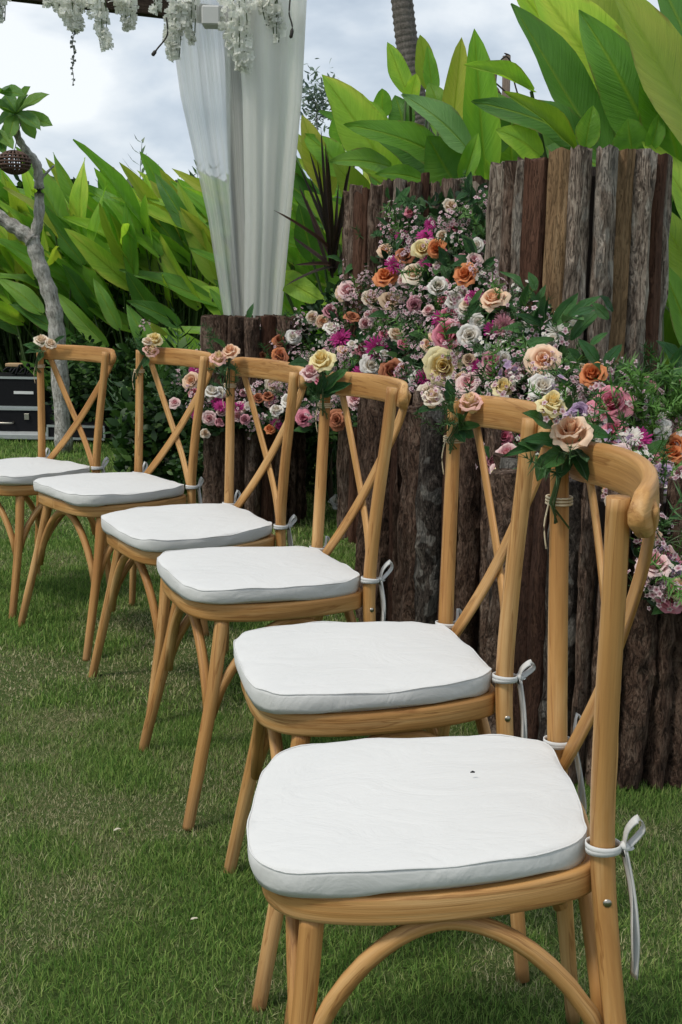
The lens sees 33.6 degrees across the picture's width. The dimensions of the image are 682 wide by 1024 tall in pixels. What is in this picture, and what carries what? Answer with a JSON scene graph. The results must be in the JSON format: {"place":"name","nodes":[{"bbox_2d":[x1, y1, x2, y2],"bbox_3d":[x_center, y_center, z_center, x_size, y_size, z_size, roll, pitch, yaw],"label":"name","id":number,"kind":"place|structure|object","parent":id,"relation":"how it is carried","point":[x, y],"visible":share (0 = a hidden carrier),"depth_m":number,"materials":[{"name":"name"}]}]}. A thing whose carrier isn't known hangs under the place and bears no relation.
{"place":"outdoors","nodes":[
{"label":"outdoors","id":0,"kind":"place"},
{"bbox_2d":[0,0,659,187],"label":"sky","id":1,"kind":"structure","parent":0,"point":[120,94],"materials":[{"name":"white"}]},
{"bbox_2d":[0,307,681,1023],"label":"lawn","id":2,"kind":"structure","parent":0,"point":[14,659],"depth_m":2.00,"materials":[{"name":"plant"}]},
{"bbox_2d":[0,338,19,371],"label":"heliconia plant","id":3,"kind":"object","parent":2,"relation":"on","point":[4,355],"depth_m":9.85,"materials":[{"name":"green plant"}]},
{"bbox_2d":[0,431,51,439],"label":"grey plank","id":4,"kind":"object","parent":2,"relation":"on","point":[28,435],"visible":0.55,"depth_m":7.94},
{"bbox_2d":[0,408,46,431],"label":"equipment case","id":5,"kind":"object","parent":4,"relation":"on","point":[18,419],"visible":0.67,"depth_m":8.09,"materials":[{"name":"black metal"}]},
{"bbox_2d":[0,372,51,407],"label":"equipment case","id":6,"kind":"object","parent":5,"relation":"on","point":[18,390],"visible":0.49,"depth_m":8.07,"materials":[{"name":"black metal"}]},
{"bbox_2d":[2,363,35,374],"bbox_3d":[-2.322,-1.032,8.141,0.232,0.092,0.065,1,11,0],"label":"coiled cable","id":7,"kind":"object","parent":6,"relation":"on","point":[13,370],"visible":1,"depth_m":8.12,"materials":[{"name":"black rubber"}]},
{"bbox_2d":[5,363,23,366],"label":"wooden block","id":8,"kind":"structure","parent":7,"relation":"on","point":[11,364],"depth_m":8.16,"materials":[{"name":"beige wood"}]},
{"bbox_2d":[0,157,69,215],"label":"heliconia plant","id":9,"kind":"object","parent":2,"relation":"on","point":[29,190],"visible":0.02,"depth_m":9.41,"materials":[{"name":"green plant"}]},
{"bbox_2d":[0,147,70,372],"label":"heliconia plant","id":10,"kind":"object","parent":2,"relation":"on","point":[55,201],"visible":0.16,"depth_m":8.59,"materials":[{"name":"green plant"}]},
{"bbox_2d":[0,84,72,452],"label":"frangipani tree","id":11,"kind":"object","parent":2,"relation":"on","point":[14,114],"visible":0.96,"depth_m":7.16,"materials":[{"name":"grey plant"}]},
{"bbox_2d":[0,122,31,174],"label":"hanging lantern","id":12,"kind":"object","parent":11,"relation":"hanging from","point":[18,168],"visible":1,"depth_m":6.92,"materials":[{"name":"brown wicker"}]},
{"bbox_2d":[0,278,76,372],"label":"heliconia plant","id":13,"kind":"object","parent":2,"relation":"on","point":[30,303],"visible":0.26,"depth_m":8.40,"materials":[{"name":"green plant"}]},
{"bbox_2d":[0,344,116,618],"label":"cross back chair","id":14,"kind":"object","parent":2,"relation":"on","point":[105,357],"visible":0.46,"depth_m":3.91,"materials":[{"name":"brown wood"}]},
{"bbox_2d":[23,334,63,380],"bbox_3d":[-1.055,-0.544,4.016,0.133,0.177,0.090,9,14,37],"label":"flower corsage","id":15,"kind":"object","parent":14,"relation":"attached to","point":[40,340],"visible":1,"depth_m":4.02,"materials":[{"name":"beige plant"}]},
{"bbox_2d":[0,447,108,485],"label":"seat cushion","id":16,"kind":"object","parent":14,"relation":"on","point":[22,471],"visible":0.88,"depth_m":3.79,"materials":[{"name":"white fabric"}]},
{"bbox_2d":[0,158,119,416],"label":"heliconia plant","id":17,"kind":"object","parent":2,"relation":"on","point":[52,222],"visible":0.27,"depth_m":8.52,"materials":[{"name":"green plant"}]},
{"bbox_2d":[46,421,111,440],"bbox_3d":[-1.836,-0.580,7.993,0.414,0.101,0.307,2,11,3],"label":"equipment case","id":18,"kind":"object","parent":2,"relation":"on","point":[88,428],"visible":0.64,"depth_m":7.85,"materials":[{"name":"black metal"}]},
{"bbox_2d":[45,400,83,425],"bbox_3d":[-2.028,-0.735,8.292,0.250,0.171,0.363,0,11,-3],"label":"equipment case","id":19,"kind":"object","parent":18,"relation":"on","point":[49,411],"visible":0.15,"depth_m":8.13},
{"bbox_2d":[1,153,182,383],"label":"heliconia plant","id":20,"kind":"object","parent":2,"relation":"on","point":[99,257],"visible":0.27,"depth_m":8.55,"materials":[{"name":"green plant"}]},
{"bbox_2d":[20,264,167,388],"bbox_3d":[-1.764,-1.207,8.422,1.222,1.257,0.705,1,11,0],"label":"heliconia plant","id":21,"kind":"object","parent":2,"relation":"on","point":[110,314],"visible":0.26,"depth_m":8.39,"materials":[{"name":"green plant"}]},
{"bbox_2d":[44,333,158,431],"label":"shrub","id":22,"kind":"object","parent":2,"relation":"on","point":[82,386],"visible":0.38,"depth_m":8.02,"materials":[{"name":"green plant"}]},
{"bbox_2d":[51,152,163,341],"bbox_3d":[-2.014,-1.933,9.695,1.484,2.190,1.007,1,11,0],"label":"heliconia plant","id":23,"kind":"object","parent":2,"relation":"on","point":[151,167],"visible":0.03,"depth_m":9.28,"materials":[{"name":"green plant"}]},
{"bbox_2d":[11,0,220,28],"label":"pergola","id":24,"kind":"object","parent":2,"relation":"on","point":[210,14],"visible":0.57,"depth_m":5.27,"materials":[{"name":"brown wood"}]},
{"bbox_2d":[0,0,10,22],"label":"silk blossom cluster","id":25,"kind":"object","parent":24,"relation":"hanging from","point":[4,4],"visible":1,"depth_m":5.08,"materials":[{"name":"white fabric"}]},
{"bbox_2d":[42,0,53,7],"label":"silk blossom cluster","id":26,"kind":"object","parent":24,"relation":"hanging from","point":[48,3],"visible":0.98,"depth_m":5.16,"materials":[{"name":"white fabric"}]},
{"bbox_2d":[52,0,88,85],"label":"silk blossom cluster","id":27,"kind":"object","parent":24,"relation":"hanging from","point":[73,19],"visible":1,"depth_m":5.17,"materials":[{"name":"white fabric"}]},
{"bbox_2d":[86,0,113,51],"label":"silk blossom cluster","id":28,"kind":"object","parent":24,"relation":"hanging from","point":[100,10],"visible":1,"depth_m":5.18,"materials":[{"name":"white fabric"}]},
{"bbox_2d":[109,0,138,31],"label":"silk blossom cluster","id":29,"kind":"object","parent":24,"relation":"hanging from","point":[123,9],"visible":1,"depth_m":5.21,"materials":[{"name":"white fabric"}]},
{"bbox_2d":[148,0,161,15],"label":"silk blossom cluster","id":30,"kind":"object","parent":24,"relation":"hanging from","point":[155,7],"visible":1,"depth_m":5.26,"materials":[{"name":"white fabric"}]},
{"bbox_2d":[151,17,168,55],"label":"dark twig","id":31,"kind":"object","parent":24,"relation":"hanging from","point":[154,52],"visible":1,"depth_m":5.22,"materials":[{"name":"grey plant"}]},
{"bbox_2d":[162,0,194,62],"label":"silk blossom cluster","id":32,"kind":"object","parent":24,"relation":"hanging from","point":[172,45],"visible":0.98,"depth_m":5.27,"materials":[{"name":"white fabric"}]},
{"bbox_2d":[180,0,199,45],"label":"silk blossom cluster","id":33,"kind":"object","parent":24,"relation":"hanging from","point":[187,29],"visible":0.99,"depth_m":5.26,"materials":[{"name":"white fabric"}]},
{"bbox_2d":[170,0,244,315],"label":"curtain","id":34,"kind":"object","parent":24,"relation":"hanging from","point":[210,82],"visible":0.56,"depth_m":5.46,"materials":[{"name":"white fabric"}]},
{"bbox_2d":[216,0,256,73],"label":"silk blossom cluster","id":35,"kind":"object","parent":24,"relation":"hanging from","point":[241,57],"visible":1,"depth_m":5.23,"materials":[{"name":"white fabric"}]},
{"bbox_2d":[253,0,284,29],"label":"silk blossom cluster","id":36,"kind":"object","parent":24,"relation":"hanging from","point":[270,22],"visible":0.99,"depth_m":5.24,"materials":[{"name":"white fabric"}]},
{"bbox_2d":[237,0,306,317],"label":"curtain","id":37,"kind":"object","parent":24,"relation":"hanging from","point":[272,83],"visible":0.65,"depth_m":5.40,"materials":[{"name":"white fabric"}]},
{"bbox_2d":[263,0,287,43],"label":"silk blossom cluster","id":38,"kind":"object","parent":24,"relation":"hanging from","point":[281,32],"visible":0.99,"depth_m":5.26,"materials":[{"name":"white fabric"}]},
{"bbox_2d":[288,0,293,37],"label":"dark twig","id":39,"kind":"object","parent":24,"relation":"hanging from","point":[291,33],"visible":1,"depth_m":5.20,"materials":[{"name":"grey plant"}]},
{"bbox_2d":[18,347,214,660],"bbox_3d":[-0.681,-0.058,3.484,0.493,0.883,0.456,-7,14,-41],"label":"cross back chair","id":40,"kind":"object","parent":2,"relation":"on","point":[97,563],"visible":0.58,"depth_m":3.46,"materials":[{"name":"brown wood"}]},
{"bbox_2d":[33,461,203,506],"bbox_3d":[-0.696,-0.012,3.480,0.432,0.222,0.390,-7,14,-41],"label":"seat cushion","id":41,"kind":"object","parent":40,"relation":"on","point":[94,489],"visible":0.92,"depth_m":3.37,"materials":[{"name":"white fabric"}]},
{"bbox_2d":[125,319,168,389],"bbox_3d":[-0.620,-0.503,3.617,0.140,0.229,0.109,1,11,0],"label":"flower corsage","id":42,"kind":"object","parent":40,"relation":"attached to","point":[152,341],"visible":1,"depth_m":3.61,"materials":[{"name":"yellow plant"}]},
{"bbox_2d":[73,139,217,367],"bbox_3d":[-1.583,-1.724,8.722,1.497,2.160,0.935,1,11,0],"label":"heliconia plant","id":43,"kind":"object","parent":2,"relation":"on","point":[183,218],"visible":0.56,"depth_m":8.46,"materials":[{"name":"green plant"}]},
{"bbox_2d":[94,307,200,410],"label":"fern","id":44,"kind":"object","parent":2,"relation":"on","point":[169,344],"visible":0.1,"depth_m":7.08,"materials":[{"name":"green plant"}]},
{"bbox_2d":[105,330,193,407],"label":"fern","id":45,"kind":"object","parent":2,"relation":"on","point":[133,360],"visible":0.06,"depth_m":7.75,"materials":[{"name":"green plant"}]},
{"bbox_2d":[102,367,202,480],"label":"shrub","id":46,"kind":"object","parent":2,"relation":"on","point":[157,432],"visible":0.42,"depth_m":6.02,"materials":[{"name":"green plant"}]},
{"bbox_2d":[118,334,200,450],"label":"fern","id":47,"kind":"object","parent":2,"relation":"on","point":[162,370],"visible":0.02,"depth_m":6.43,"materials":[{"name":"green plant"}]},
{"bbox_2d":[131,187,212,315],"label":"heliconia plant","id":48,"kind":"object","parent":2,"relation":"on","point":[175,247],"visible":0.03,"depth_m":8.60,"materials":[{"name":"green plant"}]},
{"bbox_2d":[148,169,199,336],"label":"heliconia plant","id":49,"kind":"object","parent":2,"relation":"on","point":[167,178],"visible":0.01,"depth_m":9.25,"materials":[{"name":"green plant"}]},
{"bbox_2d":[127,286,222,366],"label":"heliconia plant","id":50,"kind":"object","parent":2,"relation":"on","point":[159,312],"visible":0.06,"depth_m":7.96,"materials":[{"name":"green plant"}]},
{"bbox_2d":[165,430,203,493],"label":"shrub","id":51,"kind":"object","parent":2,"relation":"on","point":[178,469],"visible":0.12,"depth_m":5.74,"materials":[{"name":"green plant"}]},
{"bbox_2d":[88,357,306,712],"bbox_3d":[-0.371,0.052,2.972,0.493,0.883,0.456,-6,14,-31],"label":"cross back chair","id":52,"kind":"object","parent":2,"relation":"on","point":[125,557],"visible":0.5,"depth_m":2.98,"materials":[{"name":"brown wood"}]},
{"bbox_2d":[101,490,296,551],"bbox_3d":[-0.387,0.096,2.972,0.433,0.219,0.391,-6,14,-31],"label":"seat cushion","id":53,"kind":"object","parent":52,"relation":"on","point":[163,528],"visible":0.91,"depth_m":2.87,"materials":[{"name":"white fabric"}]},
{"bbox_2d":[198,322,241,406],"bbox_3d":[-0.326,-0.400,3.072,0.123,0.238,0.096,-6,13,-34],"label":"flower corsage","id":54,"kind":"object","parent":52,"relation":"attached to","point":[229,352],"visible":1,"depth_m":3.08,"materials":[{"name":"pink plant"}]},
{"bbox_2d":[172,168,305,212],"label":"heliconia plant","id":55,"kind":"object","parent":2,"relation":"on","point":[192,182],"visible":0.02,"depth_m":9.19,"materials":[{"name":"green plant"}]},
{"bbox_2d":[170,181,326,329],"bbox_3d":[-0.672,-1.605,8.627,1.484,1.994,1.111,1,11,0],"label":"heliconia plant","id":56,"kind":"object","parent":2,"relation":"on","point":[294,256],"visible":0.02,"depth_m":8.52,"materials":[{"name":"green plant"}]},
{"bbox_2d":[200,314,308,524],"bbox_3d":[-0.402,-0.443,5.289,0.500,0.952,0.506,1,11,0],"label":"fence","id":57,"kind":"object","parent":2,"relation":"on","point":[245,335],"visible":0.42,"depth_m":5.12,"materials":[{"name":"brown wood"}]},
{"bbox_2d":[152,303,312,439],"bbox_3d":[-0.467,-0.635,5.067,0.727,0.601,0.760,1,11,0],"label":"flower arrangement","id":58,"kind":"object","parent":57,"relation":"on","point":[213,423],"visible":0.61,"depth_m":4.98,"materials":[{"name":"multicoloured plant"}]},
{"bbox_2d":[139,372,410,830],"bbox_3d":[-0.145,0.148,2.424,0.493,0.883,0.456,-2,11,-22],"label":"cross back chair","id":59,"kind":"object","parent":2,"relation":"on","point":[392,393],"visible":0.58,"depth_m":2.30,"materials":[{"name":"brown wood"}]},
{"bbox_2d":[157,536,392,620],"bbox_3d":[-0.161,0.188,2.425,0.437,0.227,0.391,-2,11,-22],"label":"seat cushion","id":60,"kind":"object","parent":59,"relation":"on","point":[228,575],"visible":0.91,"depth_m":2.32,"materials":[{"name":"white fabric"}]},
{"bbox_2d":[288,349,350,431],"bbox_3d":[-0.048,-0.272,2.548,0.111,0.190,0.102,-7,13,-36],"label":"flower corsage","id":61,"kind":"object","parent":59,"relation":"attached to","point":[321,361],"visible":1,"depth_m":2.54,"materials":[{"name":"yellow plant"}]},
{"bbox_2d":[214,110,380,343],"bbox_3d":[-0.095,-1.286,6.706,1.326,2.104,0.818,1,11,0],"label":"heliconia plant","id":62,"kind":"object","parent":2,"relation":"on","point":[299,180],"visible":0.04,"depth_m":6.63,"materials":[{"name":"green plant"}]},
{"bbox_2d":[274,133,354,500],"bbox_3d":[-0.106,-0.963,5.650,0.368,1.850,0.580,2,11,8],"label":"cordyline","id":63,"kind":"object","parent":2,"relation":"on","point":[332,226],"visible":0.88,"depth_m":5.54,"materials":[{"name":"green plant"}]},
{"bbox_2d":[300,58,338,131],"bbox_3d":[-0.359,-4.022,15.578,0.820,4.149,0.892,1,11,0],"label":"feathery tree","id":64,"kind":"object","parent":2,"relation":"on","point":[313,105],"visible":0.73,"depth_m":15.18,"materials":[{"name":"green plant"}]},
{"bbox_2d":[298,151,345,345],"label":"heliconia plant","id":65,"kind":"object","parent":2,"relation":"on","point":[300,161],"depth_m":9.17,"materials":[{"name":"green plant"}]},
{"bbox_2d":[305,355,340,492],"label":"shrub","id":66,"kind":"object","parent":2,"relation":"on","point":[311,435],"visible":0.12,"depth_m":5.92,"materials":[{"name":"green plant"}]},
{"bbox_2d":[319,189,341,230],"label":"heliconia plant","id":67,"kind":"object","parent":2,"relation":"on","point":[339,195],"depth_m":8.71,"materials":[{"name":"green plant"}]},
{"bbox_2d":[328,494,337,509],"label":"rose","id":68,"kind":"object","parent":2,"relation":"on","point":[332,500],"visible":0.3,"depth_m":5.52,"materials":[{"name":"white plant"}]},
{"bbox_2d":[326,430,336,505],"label":"trailing stems","id":69,"kind":"object","parent":68,"relation":"in","point":[334,448],"visible":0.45,"depth_m":5.51,"materials":[{"name":"green plant"}]},
{"bbox_2d":[0,175,668,409],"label":"undergrowth","id":70,"kind":"object","parent":2,"relation":"on","point":[182,343],"depth_m":9.20,"materials":[{"name":"green plant"}]},
{"bbox_2d":[123,136,197,180],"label":"palm shrub","id":71,"kind":"object","parent":70,"relation":"on","point":[143,169],"visible":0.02,"depth_m":11.13,"materials":[{"name":"green plant"}]},
{"bbox_2d":[283,75,401,361],"bbox_3d":[-0.005,-1.127,5.828,0.636,2.120,0.982,1,11,0],"label":"heliconia plant","id":72,"kind":"object","parent":2,"relation":"on","point":[349,103],"visible":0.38,"depth_m":5.63,"materials":[{"name":"green plant"}]},
{"bbox_2d":[355,373,408,555],"bbox_3d":[0.296,-0.133,4.213,0.490,0.768,0.504,1,11,0],"label":"log drum","id":73,"kind":"object","parent":2,"relation":"on","point":[359,456],"visible":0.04,"depth_m":4.14,"materials":[{"name":"brown wood"}]},
{"bbox_2d":[283,170,515,473],"bbox_3d":[0.225,-0.701,4.057,0.523,1.003,2.641,-2,11,-14],"label":"flower arrangement","id":74,"kind":"object","parent":73,"relation":"on","point":[445,344],"visible":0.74,"depth_m":3.91,"materials":[{"name":"multicoloured plant"}]},
{"bbox_2d":[223,395,553,1011],"bbox_3d":[0.065,0.264,1.851,0.493,0.883,0.456,-2,10,-12],"label":"cross back chair","id":75,"kind":"object","parent":2,"relation":"on","point":[441,718],"visible":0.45,"depth_m":1.72,"materials":[{"name":"brown wood"}]},
{"bbox_2d":[233,608,535,737],"bbox_3d":[0.049,0.308,1.855,0.436,0.210,0.391,-2,10,-12],"label":"seat cushion","id":76,"kind":"object","parent":75,"relation":"on","point":[318,667],"visible":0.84,"depth_m":1.74,"materials":[{"name":"white fabric"}]},
{"bbox_2d":[412,379,482,473],"bbox_3d":[0.182,-0.146,1.957,0.110,0.170,0.093,-8,14,-41],"label":"flower corsage","id":77,"kind":"object","parent":75,"relation":"attached to","point":[432,399],"visible":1,"depth_m":1.95,"materials":[{"name":"pink plant"}]},
{"bbox_2d":[322,125,475,322],"bbox_3d":[0.433,-1.207,6.466,1.325,2.053,0.971,3,11,11],"label":"heliconia plant","id":78,"kind":"object","parent":2,"relation":"on","point":[365,174],"depth_m":6.46,"materials":[{"name":"green plant"}]},
{"bbox_2d":[373,35,443,135],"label":"heliconia plant","id":79,"kind":"object","parent":2,"relation":"on","point":[425,76],"visible":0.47,"depth_m":6.42,"materials":[{"name":"green plant"}]},
{"bbox_2d":[336,172,488,542],"bbox_3d":[0.301,-0.647,4.845,0.628,1.542,0.601,1,11,0],"label":"log drum","id":80,"kind":"object","parent":2,"relation":"on","point":[363,208],"visible":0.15,"depth_m":4.60,"materials":[{"name":"brown"}]},
{"bbox_2d":[391,0,434,135],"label":"palm tree","id":81,"kind":"object","parent":2,"relation":"on","point":[405,25],"visible":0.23,"depth_m":7.11,"materials":[{"name":"grey plant"}]},
{"bbox_2d":[355,384,475,621],"bbox_3d":[0.298,-0.020,3.611,0.500,0.770,0.505,1,11,0],"label":"log drum","id":82,"kind":"object","parent":2,"relation":"on","point":[372,412],"visible":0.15,"depth_m":3.48,"materials":[{"name":"brown wood"}]},
{"bbox_2d":[343,29,520,185],"bbox_3d":[0.562,-1.173,5.571,1.075,2.320,0.537,-6,13,-32],"label":"heliconia plant","id":83,"kind":"object","parent":2,"relation":"on","point":[469,140],"visible":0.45,"depth_m":5.42,"materials":[{"name":"green plant"}]},
{"bbox_2d":[392,402,518,659],"bbox_3d":[0.399,0.070,3.181,0.497,0.757,0.500,1,11,0],"label":"log drum","id":84,"kind":"object","parent":2,"relation":"on","point":[416,590],"visible":0.38,"depth_m":3.00,"materials":[{"name":"brown wood"}]},
{"bbox_2d":[262,441,659,1023],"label":"cross back chair","id":85,"kind":"object","parent":2,"relation":"on","point":[588,882],"visible":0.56,"depth_m":1.21,"materials":[{"name":"brown wood"}]},
{"bbox_2d":[246,713,645,979],"bbox_3d":[0.113,0.400,1.365,0.435,0.199,0.359,-4,11,2],"label":"seat cushion","id":86,"kind":"object","parent":85,"relation":"on","point":[359,817],"visible":0.93,"depth_m":1.28,"materials":[{"name":"white fabric"}]},
{"bbox_2d":[503,385,631,548],"bbox_3d":[0.279,-0.051,1.393,0.126,0.212,0.114,-6,13,-31],"label":"flower corsage","id":87,"kind":"object","parent":85,"relation":"attached to","point":[564,435],"visible":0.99,"depth_m":1.40,"materials":[{"name":"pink plant"}]},
{"bbox_2d":[502,53,510,97],"bbox_3d":[1.008,-1.566,7.130,0.080,2.519,0.052,1,11,0],"label":"wooden stake","id":88,"kind":"object","parent":2,"relation":"on","point":[505,84],"visible":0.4,"depth_m":6.91,"materials":[{"name":"brown wood"}]},
{"bbox_2d":[496,56,517,92],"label":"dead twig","id":89,"kind":"object","parent":2,"relation":"on","point":[498,85],"visible":0.19,"depth_m":6.54,"materials":[{"name":"wood"}]},
{"bbox_2d":[498,93,559,157],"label":"heliconia plant","id":90,"kind":"object","parent":2,"relation":"on","point":[550,145],"visible":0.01,"depth_m":5.75,"materials":[{"name":"green plant"}]},
{"bbox_2d":[464,0,665,159],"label":"heliconia plant","id":91,"kind":"object","parent":2,"relation":"on","point":[581,49],"visible":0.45,"depth_m":4.58,"materials":[{"name":"green plant"}]},
{"bbox_2d":[482,144,672,399],"bbox_3d":[0.746,-0.392,3.692,0.596,1.486,0.591,9,14,37],"label":"log drum","id":92,"kind":"object","parent":2,"relation":"on","point":[563,224],"visible":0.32,"depth_m":3.38,"materials":[{"name":"brown wood"}]},
{"bbox_2d":[477,450,681,789],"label":"log drum","id":93,"kind":"object","parent":2,"relation":"on","point":[650,735],"visible":0.47,"depth_m":2.43,"materials":[{"name":"brown wood"}]},
{"bbox_2d":[474,271,681,614],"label":"flower arrangement","id":94,"kind":"object","parent":93,"relation":"on","point":[537,367],"visible":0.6,"depth_m":2.80,"materials":[{"name":"multicoloured plant"}]},
{"bbox_2d":[592,159,681,370],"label":"heliconia plant","id":95,"kind":"object","parent":2,"relation":"on","point":[669,335],"visible":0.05,"depth_m":5.79,"materials":[{"name":"green plant"}]},
{"bbox_2d":[615,0,681,369],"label":"heliconia plant","id":96,"kind":"object","parent":2,"relation":"on","point":[654,35],"visible":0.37,"depth_m":4.42,"materials":[{"name":"green plant"}]}
]}

